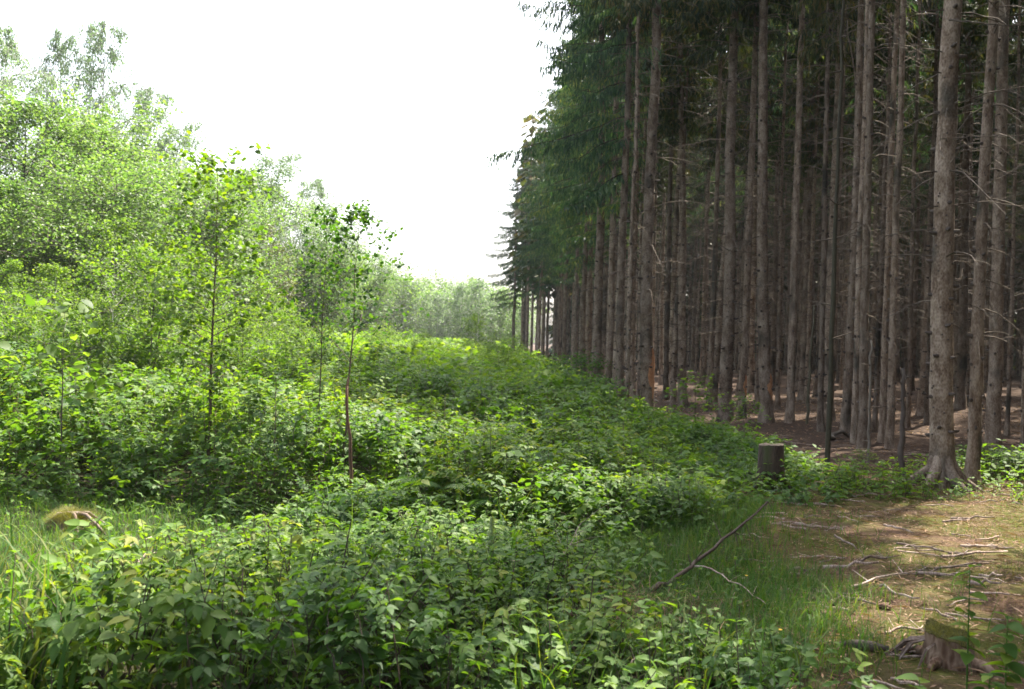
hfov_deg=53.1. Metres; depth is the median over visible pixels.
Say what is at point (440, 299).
tree
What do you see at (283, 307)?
young birch
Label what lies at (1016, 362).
spruce wood
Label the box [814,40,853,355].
spruce tree
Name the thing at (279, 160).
birch tree
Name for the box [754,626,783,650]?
raspberry shoot
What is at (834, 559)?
stick
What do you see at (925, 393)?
spruce tree
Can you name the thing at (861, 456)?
edge shrub
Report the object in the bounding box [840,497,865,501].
stick
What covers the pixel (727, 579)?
arched twig
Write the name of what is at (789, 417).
spruce tree
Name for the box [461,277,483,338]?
tree
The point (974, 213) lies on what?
spruce tree
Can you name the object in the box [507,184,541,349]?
spruce tree
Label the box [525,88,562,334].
spruce tree
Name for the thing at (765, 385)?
spruce tree
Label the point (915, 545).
stick
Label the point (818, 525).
stick
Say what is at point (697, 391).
edge shrub
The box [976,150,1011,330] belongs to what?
spruce tree
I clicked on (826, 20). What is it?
spruce tree
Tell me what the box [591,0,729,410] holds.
spruce tree
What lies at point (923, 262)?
spruce tree
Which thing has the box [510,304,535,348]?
tree
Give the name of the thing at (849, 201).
spruce tree
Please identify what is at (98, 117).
hazel tree
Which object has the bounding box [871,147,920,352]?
spruce tree
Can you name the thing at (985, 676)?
raspberry shoot
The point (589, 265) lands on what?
spruce tree
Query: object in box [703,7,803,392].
spruce tree
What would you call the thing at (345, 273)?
hazel tree
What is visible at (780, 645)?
buttercup
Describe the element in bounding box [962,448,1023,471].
edge shrub
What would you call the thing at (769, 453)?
sawn stump
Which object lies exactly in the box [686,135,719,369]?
spruce tree
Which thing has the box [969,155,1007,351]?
spruce tree
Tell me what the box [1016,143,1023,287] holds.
spruce tree
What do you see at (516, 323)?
tree
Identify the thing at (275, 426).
dry stem
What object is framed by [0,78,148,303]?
hazel tree
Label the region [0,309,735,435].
bramble thicket
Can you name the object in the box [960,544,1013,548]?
stick
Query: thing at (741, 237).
spruce tree
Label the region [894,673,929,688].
raspberry shoot
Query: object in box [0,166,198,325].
hazel tree
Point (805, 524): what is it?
stick
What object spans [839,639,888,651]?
rotten branch piece
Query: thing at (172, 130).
birch tree
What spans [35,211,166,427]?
young birch
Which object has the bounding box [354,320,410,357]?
leafy shrub
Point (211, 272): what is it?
young birch
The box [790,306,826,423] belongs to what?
dead pole
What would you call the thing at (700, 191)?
spruce tree
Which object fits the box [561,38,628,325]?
spruce tree
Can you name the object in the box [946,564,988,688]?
raspberry shoot
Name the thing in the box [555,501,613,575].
leafless twig
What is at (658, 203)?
spruce tree
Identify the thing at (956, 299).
spruce tree
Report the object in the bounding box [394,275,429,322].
tree
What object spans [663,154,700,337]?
spruce tree
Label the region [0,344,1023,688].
ground
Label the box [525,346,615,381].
edge shrub
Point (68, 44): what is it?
birch tree
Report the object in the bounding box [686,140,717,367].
spruce tree
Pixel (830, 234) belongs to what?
spruce tree
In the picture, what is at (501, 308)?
tree
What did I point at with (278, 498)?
nettle bed
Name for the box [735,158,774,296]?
spruce tree
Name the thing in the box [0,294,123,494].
maple seedling
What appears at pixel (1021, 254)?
spruce tree
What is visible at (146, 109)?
birch tree
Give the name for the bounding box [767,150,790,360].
spruce tree
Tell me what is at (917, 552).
stick
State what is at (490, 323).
tree
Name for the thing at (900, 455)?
dead pole
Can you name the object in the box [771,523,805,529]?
stick
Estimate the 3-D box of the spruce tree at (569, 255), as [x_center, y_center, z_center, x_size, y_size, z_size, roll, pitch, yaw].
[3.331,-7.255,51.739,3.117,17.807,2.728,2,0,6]
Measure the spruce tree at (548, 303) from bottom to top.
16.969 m
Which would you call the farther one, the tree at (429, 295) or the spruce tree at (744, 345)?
the tree at (429, 295)
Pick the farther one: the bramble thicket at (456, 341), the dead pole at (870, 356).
the bramble thicket at (456, 341)
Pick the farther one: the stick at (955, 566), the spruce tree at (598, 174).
the spruce tree at (598, 174)
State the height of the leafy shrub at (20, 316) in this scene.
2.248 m
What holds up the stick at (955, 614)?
on the ground at (916, 442)
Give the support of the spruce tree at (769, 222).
on the ground at (916, 442)
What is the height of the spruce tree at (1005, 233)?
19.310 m
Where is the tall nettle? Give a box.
[482,516,508,568]
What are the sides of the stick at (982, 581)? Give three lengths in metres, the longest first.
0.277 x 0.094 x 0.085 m
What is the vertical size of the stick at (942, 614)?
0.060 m
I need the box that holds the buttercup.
[779,629,781,671]
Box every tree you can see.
[0,24,70,217]
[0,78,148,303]
[0,109,227,309]
[0,127,212,328]
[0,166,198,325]
[0,173,132,330]
[1,77,266,319]
[20,27,97,219]
[51,20,158,179]
[68,146,298,327]
[104,87,209,215]
[136,119,218,233]
[140,162,298,310]
[166,190,306,330]
[206,161,339,322]
[213,150,334,319]
[232,216,307,332]
[245,199,385,333]
[276,176,354,331]
[288,240,381,336]
[307,246,407,334]
[342,254,404,331]
[363,272,411,332]
[365,275,395,328]
[374,262,437,337]
[382,274,425,335]
[392,282,437,337]
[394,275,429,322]
[396,277,445,335]
[401,285,454,338]
[407,277,435,326]
[409,269,470,336]
[417,292,462,339]
[423,278,476,340]
[432,290,467,340]
[443,273,502,339]
[443,280,488,338]
[443,283,479,336]
[452,276,507,343]
[454,276,494,340]
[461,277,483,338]
[468,286,517,343]
[473,281,520,342]
[479,296,507,341]
[481,290,516,346]
[485,163,524,349]
[486,0,625,383]
[490,154,536,348]
[490,287,535,346]
[498,107,572,361]
[501,302,520,345]
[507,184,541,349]
[507,292,550,343]
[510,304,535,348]
[511,100,552,358]
[513,108,571,333]
[518,60,570,362]
[519,3,623,330]
[519,76,573,362]
[522,64,575,363]
[524,1,608,376]
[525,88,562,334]
[525,176,555,357]
[528,104,582,366]
[530,9,629,371]
[530,12,584,367]
[533,0,661,391]
[533,68,594,344]
[538,9,605,375]
[548,164,595,340]
[549,97,624,377]
[556,2,655,401]
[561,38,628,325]
[564,31,669,376]
[570,0,651,384]
[570,0,663,404]
[579,36,654,355]
[579,226,608,355]
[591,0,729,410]
[598,0,669,402]
[617,7,672,399]
[619,105,668,346]
[619,151,642,375]
[621,2,752,407]
[635,288,637,365]
[636,0,715,399]
[636,36,676,350]
[636,160,676,344]
[636,203,695,374]
[638,22,720,390]
[646,0,823,421]
[655,4,724,407]
[655,59,693,384]
[655,182,674,374]
[655,208,664,342]
[657,72,717,377]
[661,189,690,301]
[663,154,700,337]
[675,0,788,402]
[681,0,833,422]
[685,0,757,411]
[686,52,737,387]
[686,73,737,377]
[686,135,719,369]
[686,139,709,371]
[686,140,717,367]
[686,158,697,334]
[686,186,700,336]
[691,96,720,382]
[691,141,723,346]
[693,142,735,366]
[694,102,724,373]
[699,3,804,395]
[702,1,795,418]
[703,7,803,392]
[712,98,744,345]
[717,178,743,372]
[724,134,772,320]
[724,138,756,373]
[734,166,744,346]
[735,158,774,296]
[736,147,790,320]
[737,8,799,408]
[742,3,804,390]
[747,1,823,409]
[749,0,840,422]
[755,150,788,334]
[767,0,910,420]
[767,36,803,380]
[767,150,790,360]
[768,0,854,400]
[769,74,830,389]
[769,151,829,372]
[769,190,817,374]
[771,32,856,397]
[774,0,874,431]
[776,77,850,386]
[777,5,855,402]
[783,174,820,298]
[788,185,829,365]
[789,0,931,414]
[799,0,898,434]
[808,0,912,443]
[811,77,821,367]
[811,157,846,346]
[813,136,871,382]
[813,224,828,351]
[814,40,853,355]
[816,12,934,400]
[819,40,878,341]
[822,0,929,449]
[822,0,1023,494]
[828,171,873,380]
[829,81,852,389]
[829,92,878,330]
[840,20,886,339]
[841,0,942,448]
[843,0,940,442]
[843,132,913,385]
[851,0,926,432]
[869,30,934,395]
[870,4,931,349]
[871,0,1015,415]
[871,84,925,380]
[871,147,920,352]
[873,7,928,352]
[876,0,943,428]
[893,1,933,390]
[896,0,982,424]
[897,0,1023,486]
[897,137,925,381]
[900,149,915,345]
[900,211,921,373]
[900,216,922,372]
[900,221,926,365]
[901,166,925,378]
[903,47,955,376]
[907,0,1023,409]
[907,45,955,351]
[907,155,926,324]
[918,8,1016,396]
[919,0,1023,452]
[923,9,1023,399]
[923,81,973,337]
[926,156,975,347]
[953,89,1020,349]
[954,4,1010,405]
[956,11,1022,392]
[956,158,989,387]
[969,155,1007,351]
[972,0,1023,339]
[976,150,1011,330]
[985,115,1022,332]
[985,208,1021,340]
[986,0,1023,332]
[986,215,1016,275]
[987,0,1023,435]
[988,16,1023,382]
[989,8,1023,351]
[1005,9,1023,447]
[1006,144,1023,355]
[1007,90,1023,230]
[1007,202,1023,379]
[1010,188,1023,311]
[1015,187,1023,315]
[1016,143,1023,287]
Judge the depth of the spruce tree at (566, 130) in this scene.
30.22 m
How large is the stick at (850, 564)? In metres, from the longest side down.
0.389 x 0.112 x 0.085 m
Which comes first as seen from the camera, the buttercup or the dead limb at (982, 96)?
the buttercup
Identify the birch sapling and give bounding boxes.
[240,202,360,484]
[294,199,429,469]
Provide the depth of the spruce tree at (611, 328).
26.57 m
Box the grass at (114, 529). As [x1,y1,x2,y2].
[0,478,274,684]
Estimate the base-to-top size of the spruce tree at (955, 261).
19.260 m
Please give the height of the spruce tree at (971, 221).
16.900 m
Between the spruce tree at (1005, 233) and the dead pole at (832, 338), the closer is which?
the dead pole at (832, 338)
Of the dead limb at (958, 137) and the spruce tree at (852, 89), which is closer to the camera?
the dead limb at (958, 137)
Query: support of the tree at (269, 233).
on the ground at (916, 442)
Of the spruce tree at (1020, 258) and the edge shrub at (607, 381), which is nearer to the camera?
the edge shrub at (607, 381)
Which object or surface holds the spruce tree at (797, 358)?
on the ground at (916, 442)
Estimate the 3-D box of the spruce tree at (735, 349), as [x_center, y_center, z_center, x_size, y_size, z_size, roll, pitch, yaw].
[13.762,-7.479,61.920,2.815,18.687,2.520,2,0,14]
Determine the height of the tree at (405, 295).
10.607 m
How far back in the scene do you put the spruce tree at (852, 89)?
27.23 m
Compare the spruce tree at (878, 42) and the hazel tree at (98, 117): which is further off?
the hazel tree at (98, 117)
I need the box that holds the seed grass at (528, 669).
[197,637,870,688]
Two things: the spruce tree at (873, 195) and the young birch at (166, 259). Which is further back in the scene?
the spruce tree at (873, 195)
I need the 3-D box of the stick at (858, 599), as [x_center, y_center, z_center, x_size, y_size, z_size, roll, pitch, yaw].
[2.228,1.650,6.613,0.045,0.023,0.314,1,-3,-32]
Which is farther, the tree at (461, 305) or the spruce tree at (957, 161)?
the tree at (461, 305)
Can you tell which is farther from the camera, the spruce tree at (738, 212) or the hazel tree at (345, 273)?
the hazel tree at (345, 273)
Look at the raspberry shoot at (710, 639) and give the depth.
5.19 m
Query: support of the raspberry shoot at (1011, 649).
on the ground at (916, 442)
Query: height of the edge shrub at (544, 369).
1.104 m
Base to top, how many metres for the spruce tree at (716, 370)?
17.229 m
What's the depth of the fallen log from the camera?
18.20 m
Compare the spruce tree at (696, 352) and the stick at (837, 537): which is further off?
the spruce tree at (696, 352)
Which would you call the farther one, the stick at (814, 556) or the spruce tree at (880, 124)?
the spruce tree at (880, 124)
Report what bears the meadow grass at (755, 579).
on the ground at (916, 442)
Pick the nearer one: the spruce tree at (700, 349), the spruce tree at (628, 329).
the spruce tree at (628, 329)
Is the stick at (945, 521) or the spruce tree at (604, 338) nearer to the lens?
the stick at (945, 521)
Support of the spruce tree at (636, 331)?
on the ground at (916, 442)
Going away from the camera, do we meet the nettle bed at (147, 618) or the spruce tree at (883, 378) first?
the nettle bed at (147, 618)
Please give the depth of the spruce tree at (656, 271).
62.51 m
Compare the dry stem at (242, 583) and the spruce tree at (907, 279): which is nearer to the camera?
the dry stem at (242, 583)
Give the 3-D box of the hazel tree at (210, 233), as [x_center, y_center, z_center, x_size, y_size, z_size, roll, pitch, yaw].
[-11.302,-2.640,34.126,6.399,7.842,8.447,2,1,69]
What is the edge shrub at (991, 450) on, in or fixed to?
on the ground at (916, 442)
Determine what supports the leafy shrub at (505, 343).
on the ground at (916, 442)
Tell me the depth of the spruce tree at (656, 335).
54.40 m
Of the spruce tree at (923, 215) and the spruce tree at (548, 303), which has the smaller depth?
the spruce tree at (923, 215)
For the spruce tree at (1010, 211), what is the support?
on the ground at (916, 442)
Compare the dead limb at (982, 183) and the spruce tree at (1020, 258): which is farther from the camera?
the spruce tree at (1020, 258)
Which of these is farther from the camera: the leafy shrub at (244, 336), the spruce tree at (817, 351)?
the spruce tree at (817, 351)
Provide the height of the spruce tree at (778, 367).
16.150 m
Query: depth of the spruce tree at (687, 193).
56.88 m
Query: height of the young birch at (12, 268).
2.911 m
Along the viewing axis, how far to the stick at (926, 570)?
7.41 m
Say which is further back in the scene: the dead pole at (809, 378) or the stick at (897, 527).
the dead pole at (809, 378)
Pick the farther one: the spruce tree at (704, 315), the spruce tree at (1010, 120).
the spruce tree at (704, 315)
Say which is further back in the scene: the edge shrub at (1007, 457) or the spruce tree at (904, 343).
the spruce tree at (904, 343)
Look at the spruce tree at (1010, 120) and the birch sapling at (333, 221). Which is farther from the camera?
the spruce tree at (1010, 120)
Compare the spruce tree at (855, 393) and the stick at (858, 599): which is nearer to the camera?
the stick at (858, 599)
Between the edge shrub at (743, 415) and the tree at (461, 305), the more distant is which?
the tree at (461, 305)
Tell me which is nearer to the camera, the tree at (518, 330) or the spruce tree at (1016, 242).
the spruce tree at (1016, 242)
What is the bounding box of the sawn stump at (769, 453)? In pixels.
[751,442,796,491]
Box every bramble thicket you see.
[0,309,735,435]
[0,312,860,549]
[0,435,887,688]
[303,329,552,361]
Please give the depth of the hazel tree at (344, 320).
79.44 m
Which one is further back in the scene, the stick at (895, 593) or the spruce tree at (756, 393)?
the spruce tree at (756, 393)
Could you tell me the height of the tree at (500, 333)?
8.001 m
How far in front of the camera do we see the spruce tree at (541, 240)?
57.95 m
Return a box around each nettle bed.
[0,310,842,523]
[0,424,815,688]
[824,438,1023,501]
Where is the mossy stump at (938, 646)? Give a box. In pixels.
[886,614,1003,678]
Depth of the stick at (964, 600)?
6.54 m
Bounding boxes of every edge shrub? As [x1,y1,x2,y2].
[515,365,593,387]
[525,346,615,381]
[565,369,635,399]
[664,369,735,426]
[712,392,771,433]
[839,449,884,471]
[955,441,1023,469]
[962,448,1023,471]
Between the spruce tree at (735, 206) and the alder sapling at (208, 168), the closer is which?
the alder sapling at (208, 168)
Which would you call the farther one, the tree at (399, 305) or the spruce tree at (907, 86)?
the tree at (399, 305)
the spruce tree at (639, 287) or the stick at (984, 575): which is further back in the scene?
the spruce tree at (639, 287)
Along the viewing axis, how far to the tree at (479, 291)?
120.23 m
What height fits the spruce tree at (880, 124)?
20.295 m
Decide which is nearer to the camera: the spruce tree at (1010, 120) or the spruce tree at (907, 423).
the spruce tree at (907, 423)
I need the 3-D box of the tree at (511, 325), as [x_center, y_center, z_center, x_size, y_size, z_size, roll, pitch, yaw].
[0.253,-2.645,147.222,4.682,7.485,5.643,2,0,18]
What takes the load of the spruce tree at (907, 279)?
on the ground at (916, 442)
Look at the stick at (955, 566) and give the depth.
7.47 m
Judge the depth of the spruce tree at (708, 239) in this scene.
54.41 m
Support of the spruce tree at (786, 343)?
on the ground at (916, 442)
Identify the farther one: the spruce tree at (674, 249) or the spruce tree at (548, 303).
the spruce tree at (548, 303)
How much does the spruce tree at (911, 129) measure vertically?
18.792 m
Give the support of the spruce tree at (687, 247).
on the ground at (916, 442)
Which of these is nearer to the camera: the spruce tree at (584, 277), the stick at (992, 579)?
the stick at (992, 579)
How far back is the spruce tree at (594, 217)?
33.10 m
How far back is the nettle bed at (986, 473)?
11.97 m
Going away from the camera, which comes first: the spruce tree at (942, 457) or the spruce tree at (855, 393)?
the spruce tree at (942, 457)
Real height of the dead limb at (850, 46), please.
1.427 m
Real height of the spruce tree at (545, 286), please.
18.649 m
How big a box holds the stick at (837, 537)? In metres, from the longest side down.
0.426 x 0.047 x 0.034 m
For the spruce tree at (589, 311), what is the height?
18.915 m
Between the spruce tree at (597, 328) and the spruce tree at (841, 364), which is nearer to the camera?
the spruce tree at (597, 328)
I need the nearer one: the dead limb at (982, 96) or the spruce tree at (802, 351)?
the dead limb at (982, 96)
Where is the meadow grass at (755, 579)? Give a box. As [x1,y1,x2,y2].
[540,486,1023,682]
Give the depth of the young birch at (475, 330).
33.94 m
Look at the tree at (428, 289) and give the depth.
148.08 m
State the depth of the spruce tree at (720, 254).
64.14 m
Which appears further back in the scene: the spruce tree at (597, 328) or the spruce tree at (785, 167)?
the spruce tree at (785, 167)
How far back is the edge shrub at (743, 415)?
16.92 m
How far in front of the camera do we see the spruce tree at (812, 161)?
30.37 m
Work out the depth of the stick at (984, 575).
7.10 m
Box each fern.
[234,586,286,624]
[385,474,493,501]
[458,494,531,509]
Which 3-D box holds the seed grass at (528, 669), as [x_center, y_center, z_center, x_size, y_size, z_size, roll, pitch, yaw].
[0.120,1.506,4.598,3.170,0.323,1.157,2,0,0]
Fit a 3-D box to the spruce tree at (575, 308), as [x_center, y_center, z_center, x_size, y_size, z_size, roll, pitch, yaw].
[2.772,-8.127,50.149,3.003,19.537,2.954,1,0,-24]
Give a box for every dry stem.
[235,567,248,684]
[273,375,278,503]
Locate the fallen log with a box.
[831,430,849,439]
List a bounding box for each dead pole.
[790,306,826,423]
[810,0,865,467]
[860,340,887,463]
[897,368,912,478]
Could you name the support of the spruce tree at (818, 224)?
on the ground at (916, 442)
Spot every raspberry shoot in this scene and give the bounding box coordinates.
[224,675,269,688]
[283,636,319,677]
[343,661,376,682]
[691,624,719,653]
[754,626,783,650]
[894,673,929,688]
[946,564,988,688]
[964,670,1013,688]
[979,611,1023,688]
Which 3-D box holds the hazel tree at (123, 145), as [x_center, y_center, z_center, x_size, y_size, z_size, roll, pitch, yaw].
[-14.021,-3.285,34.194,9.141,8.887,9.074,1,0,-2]
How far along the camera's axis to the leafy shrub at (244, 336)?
14.99 m
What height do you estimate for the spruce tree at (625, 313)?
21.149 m
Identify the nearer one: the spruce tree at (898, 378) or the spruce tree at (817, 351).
the spruce tree at (817, 351)
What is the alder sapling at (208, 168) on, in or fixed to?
on the ground at (916, 442)
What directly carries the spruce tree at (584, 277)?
on the ground at (916, 442)
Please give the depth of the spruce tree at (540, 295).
69.44 m
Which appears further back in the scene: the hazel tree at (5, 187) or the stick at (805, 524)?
the hazel tree at (5, 187)
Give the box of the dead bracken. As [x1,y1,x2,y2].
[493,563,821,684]
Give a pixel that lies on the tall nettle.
(490, 526)
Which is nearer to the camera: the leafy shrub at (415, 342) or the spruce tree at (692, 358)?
the leafy shrub at (415, 342)
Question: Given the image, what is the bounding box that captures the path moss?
[667,478,1023,688]
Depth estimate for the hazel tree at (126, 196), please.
25.76 m
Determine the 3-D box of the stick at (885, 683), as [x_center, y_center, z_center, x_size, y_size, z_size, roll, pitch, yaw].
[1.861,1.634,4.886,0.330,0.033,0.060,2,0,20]
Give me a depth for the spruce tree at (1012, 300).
19.75 m
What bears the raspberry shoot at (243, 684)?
on the ground at (916, 442)
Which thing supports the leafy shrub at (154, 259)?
on the ground at (916, 442)
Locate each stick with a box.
[720,675,798,681]
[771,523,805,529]
[791,553,836,557]
[792,522,823,527]
[795,522,846,529]
[813,585,861,595]
[820,557,846,561]
[823,557,878,568]
[834,534,856,548]
[838,594,875,604]
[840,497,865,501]
[850,562,912,587]
[858,549,899,561]
[869,679,902,688]
[879,583,919,598]
[883,524,912,532]
[884,645,918,653]
[885,619,922,634]
[886,648,921,657]
[890,672,918,685]
[894,547,934,550]
[896,542,943,551]
[898,550,940,556]
[903,540,921,548]
[904,572,944,576]
[915,566,959,575]
[916,565,938,570]
[922,607,956,620]
[923,547,955,552]
[934,560,989,569]
[941,550,1007,557]
[942,518,969,522]
[945,610,1004,622]
[946,598,984,604]
[948,549,980,553]
[951,514,993,518]
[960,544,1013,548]
[968,576,1001,584]
[970,575,1019,583]
[970,591,1019,595]
[975,535,999,540]
[979,570,1003,577]
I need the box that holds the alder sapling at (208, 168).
[122,130,293,483]
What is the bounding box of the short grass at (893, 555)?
[667,475,1023,671]
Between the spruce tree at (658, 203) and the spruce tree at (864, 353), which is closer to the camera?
the spruce tree at (864, 353)
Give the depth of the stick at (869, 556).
7.78 m
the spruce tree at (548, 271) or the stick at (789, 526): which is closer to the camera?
the stick at (789, 526)
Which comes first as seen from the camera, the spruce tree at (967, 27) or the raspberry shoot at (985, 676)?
the raspberry shoot at (985, 676)
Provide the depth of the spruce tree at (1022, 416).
17.53 m
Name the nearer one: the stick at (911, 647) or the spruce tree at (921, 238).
the stick at (911, 647)
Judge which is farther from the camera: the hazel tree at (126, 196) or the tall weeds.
the hazel tree at (126, 196)
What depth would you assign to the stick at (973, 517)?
9.68 m
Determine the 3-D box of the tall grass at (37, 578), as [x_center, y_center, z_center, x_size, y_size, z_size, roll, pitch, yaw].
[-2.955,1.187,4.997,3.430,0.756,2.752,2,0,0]
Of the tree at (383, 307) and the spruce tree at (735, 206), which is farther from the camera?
the tree at (383, 307)
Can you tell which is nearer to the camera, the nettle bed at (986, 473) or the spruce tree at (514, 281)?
the nettle bed at (986, 473)
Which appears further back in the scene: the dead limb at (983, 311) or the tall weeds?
the dead limb at (983, 311)
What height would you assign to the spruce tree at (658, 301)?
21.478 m
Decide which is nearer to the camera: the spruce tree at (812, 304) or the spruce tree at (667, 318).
the spruce tree at (667, 318)
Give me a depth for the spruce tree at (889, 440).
17.18 m
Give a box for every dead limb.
[832,14,855,82]
[939,128,1023,180]
[944,121,1020,156]
[948,155,1022,209]
[949,19,1022,38]
[953,298,1023,323]
[955,83,1008,105]
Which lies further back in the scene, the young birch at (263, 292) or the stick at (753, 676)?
the young birch at (263, 292)
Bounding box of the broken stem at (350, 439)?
[345,378,352,485]
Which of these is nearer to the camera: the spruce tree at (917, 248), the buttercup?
the buttercup
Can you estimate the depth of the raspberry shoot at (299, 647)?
4.80 m
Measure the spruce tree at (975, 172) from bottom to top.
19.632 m
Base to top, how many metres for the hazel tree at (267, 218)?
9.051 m
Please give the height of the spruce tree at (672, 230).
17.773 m
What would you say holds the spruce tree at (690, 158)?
on the ground at (916, 442)
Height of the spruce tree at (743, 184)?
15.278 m
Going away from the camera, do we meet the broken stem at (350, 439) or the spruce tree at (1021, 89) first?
the broken stem at (350, 439)
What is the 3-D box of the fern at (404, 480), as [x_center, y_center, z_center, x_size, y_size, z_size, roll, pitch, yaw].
[-0.652,1.377,8.985,1.048,0.442,1.021,2,0,0]
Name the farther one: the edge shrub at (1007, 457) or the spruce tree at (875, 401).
the spruce tree at (875, 401)
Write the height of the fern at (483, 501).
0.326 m
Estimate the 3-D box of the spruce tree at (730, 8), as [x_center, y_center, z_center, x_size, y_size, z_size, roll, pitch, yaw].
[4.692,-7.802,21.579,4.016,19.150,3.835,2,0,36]
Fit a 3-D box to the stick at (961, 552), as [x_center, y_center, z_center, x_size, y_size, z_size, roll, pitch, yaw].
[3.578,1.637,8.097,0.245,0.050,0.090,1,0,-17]
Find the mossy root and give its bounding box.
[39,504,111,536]
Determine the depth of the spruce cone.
6.46 m
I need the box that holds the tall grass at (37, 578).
[0,503,248,688]
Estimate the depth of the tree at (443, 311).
137.24 m
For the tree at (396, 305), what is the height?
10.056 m
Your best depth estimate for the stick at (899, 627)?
5.90 m
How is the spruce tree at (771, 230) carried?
on the ground at (916, 442)
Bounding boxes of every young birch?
[0,258,52,413]
[0,286,60,371]
[10,259,102,379]
[16,285,167,458]
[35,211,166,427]
[104,244,253,373]
[176,264,235,340]
[215,277,316,366]
[256,300,299,351]
[444,312,501,359]
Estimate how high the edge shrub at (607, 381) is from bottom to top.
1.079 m
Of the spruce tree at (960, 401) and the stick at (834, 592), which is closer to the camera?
the stick at (834, 592)
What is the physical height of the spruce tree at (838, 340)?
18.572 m
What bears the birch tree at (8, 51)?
on the ground at (916, 442)
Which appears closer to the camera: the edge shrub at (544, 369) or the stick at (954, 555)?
the stick at (954, 555)
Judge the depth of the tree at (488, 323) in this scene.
144.47 m
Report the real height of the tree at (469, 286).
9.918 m
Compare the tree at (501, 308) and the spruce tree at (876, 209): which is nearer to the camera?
the spruce tree at (876, 209)
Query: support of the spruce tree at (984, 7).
on the ground at (916, 442)
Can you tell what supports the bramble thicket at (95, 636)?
on the ground at (916, 442)
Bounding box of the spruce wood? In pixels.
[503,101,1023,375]
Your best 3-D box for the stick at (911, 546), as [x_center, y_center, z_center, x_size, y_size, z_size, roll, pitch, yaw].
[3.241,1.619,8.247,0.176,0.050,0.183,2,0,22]
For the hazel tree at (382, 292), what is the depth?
95.07 m
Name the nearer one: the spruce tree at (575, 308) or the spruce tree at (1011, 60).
the spruce tree at (1011, 60)
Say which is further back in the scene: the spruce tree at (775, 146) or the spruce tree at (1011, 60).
the spruce tree at (775, 146)
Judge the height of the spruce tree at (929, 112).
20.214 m
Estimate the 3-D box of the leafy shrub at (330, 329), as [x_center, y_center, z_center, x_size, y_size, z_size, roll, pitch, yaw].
[-3.444,0.400,17.102,1.966,2.178,1.817,2,0,34]
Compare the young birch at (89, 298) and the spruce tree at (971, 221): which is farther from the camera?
the spruce tree at (971, 221)
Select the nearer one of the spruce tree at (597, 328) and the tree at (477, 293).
the spruce tree at (597, 328)
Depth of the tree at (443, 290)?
127.20 m
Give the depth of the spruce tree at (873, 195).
44.84 m
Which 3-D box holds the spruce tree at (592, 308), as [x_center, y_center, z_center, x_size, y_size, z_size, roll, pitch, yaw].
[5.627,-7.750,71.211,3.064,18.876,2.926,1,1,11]
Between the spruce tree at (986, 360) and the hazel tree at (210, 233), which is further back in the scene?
the spruce tree at (986, 360)
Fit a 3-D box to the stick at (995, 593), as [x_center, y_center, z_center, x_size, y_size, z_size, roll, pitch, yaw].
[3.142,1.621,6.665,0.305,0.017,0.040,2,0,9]
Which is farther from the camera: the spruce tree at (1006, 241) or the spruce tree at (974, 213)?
the spruce tree at (1006, 241)
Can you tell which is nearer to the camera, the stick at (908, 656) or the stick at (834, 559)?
the stick at (908, 656)
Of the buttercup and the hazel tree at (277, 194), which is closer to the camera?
the buttercup
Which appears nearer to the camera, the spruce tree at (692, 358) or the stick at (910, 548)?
the stick at (910, 548)
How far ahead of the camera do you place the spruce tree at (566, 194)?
34.92 m
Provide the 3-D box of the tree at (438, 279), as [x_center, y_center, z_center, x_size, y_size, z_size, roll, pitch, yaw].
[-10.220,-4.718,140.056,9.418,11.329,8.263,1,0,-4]
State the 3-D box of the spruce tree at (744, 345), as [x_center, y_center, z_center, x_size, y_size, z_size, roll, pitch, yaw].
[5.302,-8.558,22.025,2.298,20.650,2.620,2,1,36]
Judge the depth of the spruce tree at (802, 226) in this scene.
54.20 m
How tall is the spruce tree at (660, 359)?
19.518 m
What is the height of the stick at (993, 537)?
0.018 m
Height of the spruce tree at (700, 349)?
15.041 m
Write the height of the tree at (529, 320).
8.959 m
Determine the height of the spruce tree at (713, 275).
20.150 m
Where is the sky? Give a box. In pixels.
[0,0,1016,344]
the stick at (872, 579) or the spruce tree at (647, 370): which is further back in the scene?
the spruce tree at (647, 370)
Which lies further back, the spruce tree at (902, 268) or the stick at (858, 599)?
the spruce tree at (902, 268)
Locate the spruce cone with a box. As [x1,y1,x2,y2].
[877,603,891,609]
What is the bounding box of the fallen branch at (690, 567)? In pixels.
[648,501,771,593]
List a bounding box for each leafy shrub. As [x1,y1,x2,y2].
[0,282,91,462]
[26,229,250,434]
[177,293,318,441]
[255,308,353,413]
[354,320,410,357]
[390,328,447,359]
[471,333,529,372]
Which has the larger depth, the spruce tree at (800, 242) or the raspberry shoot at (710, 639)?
the spruce tree at (800, 242)
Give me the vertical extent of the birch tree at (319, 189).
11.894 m
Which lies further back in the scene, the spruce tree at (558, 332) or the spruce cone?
the spruce tree at (558, 332)
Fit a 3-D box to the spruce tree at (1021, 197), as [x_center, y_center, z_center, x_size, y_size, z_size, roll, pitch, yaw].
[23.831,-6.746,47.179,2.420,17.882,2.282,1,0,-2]
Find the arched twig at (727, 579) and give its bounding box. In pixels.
[694,565,765,603]
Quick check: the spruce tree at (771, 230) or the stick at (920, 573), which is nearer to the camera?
the stick at (920, 573)
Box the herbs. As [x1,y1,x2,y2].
[0,449,1023,688]
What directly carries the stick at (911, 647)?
on the ground at (916, 442)
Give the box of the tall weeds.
[118,439,688,684]
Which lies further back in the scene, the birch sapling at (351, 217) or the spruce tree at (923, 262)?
the spruce tree at (923, 262)
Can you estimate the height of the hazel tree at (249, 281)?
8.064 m
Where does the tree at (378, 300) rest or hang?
on the ground at (916, 442)

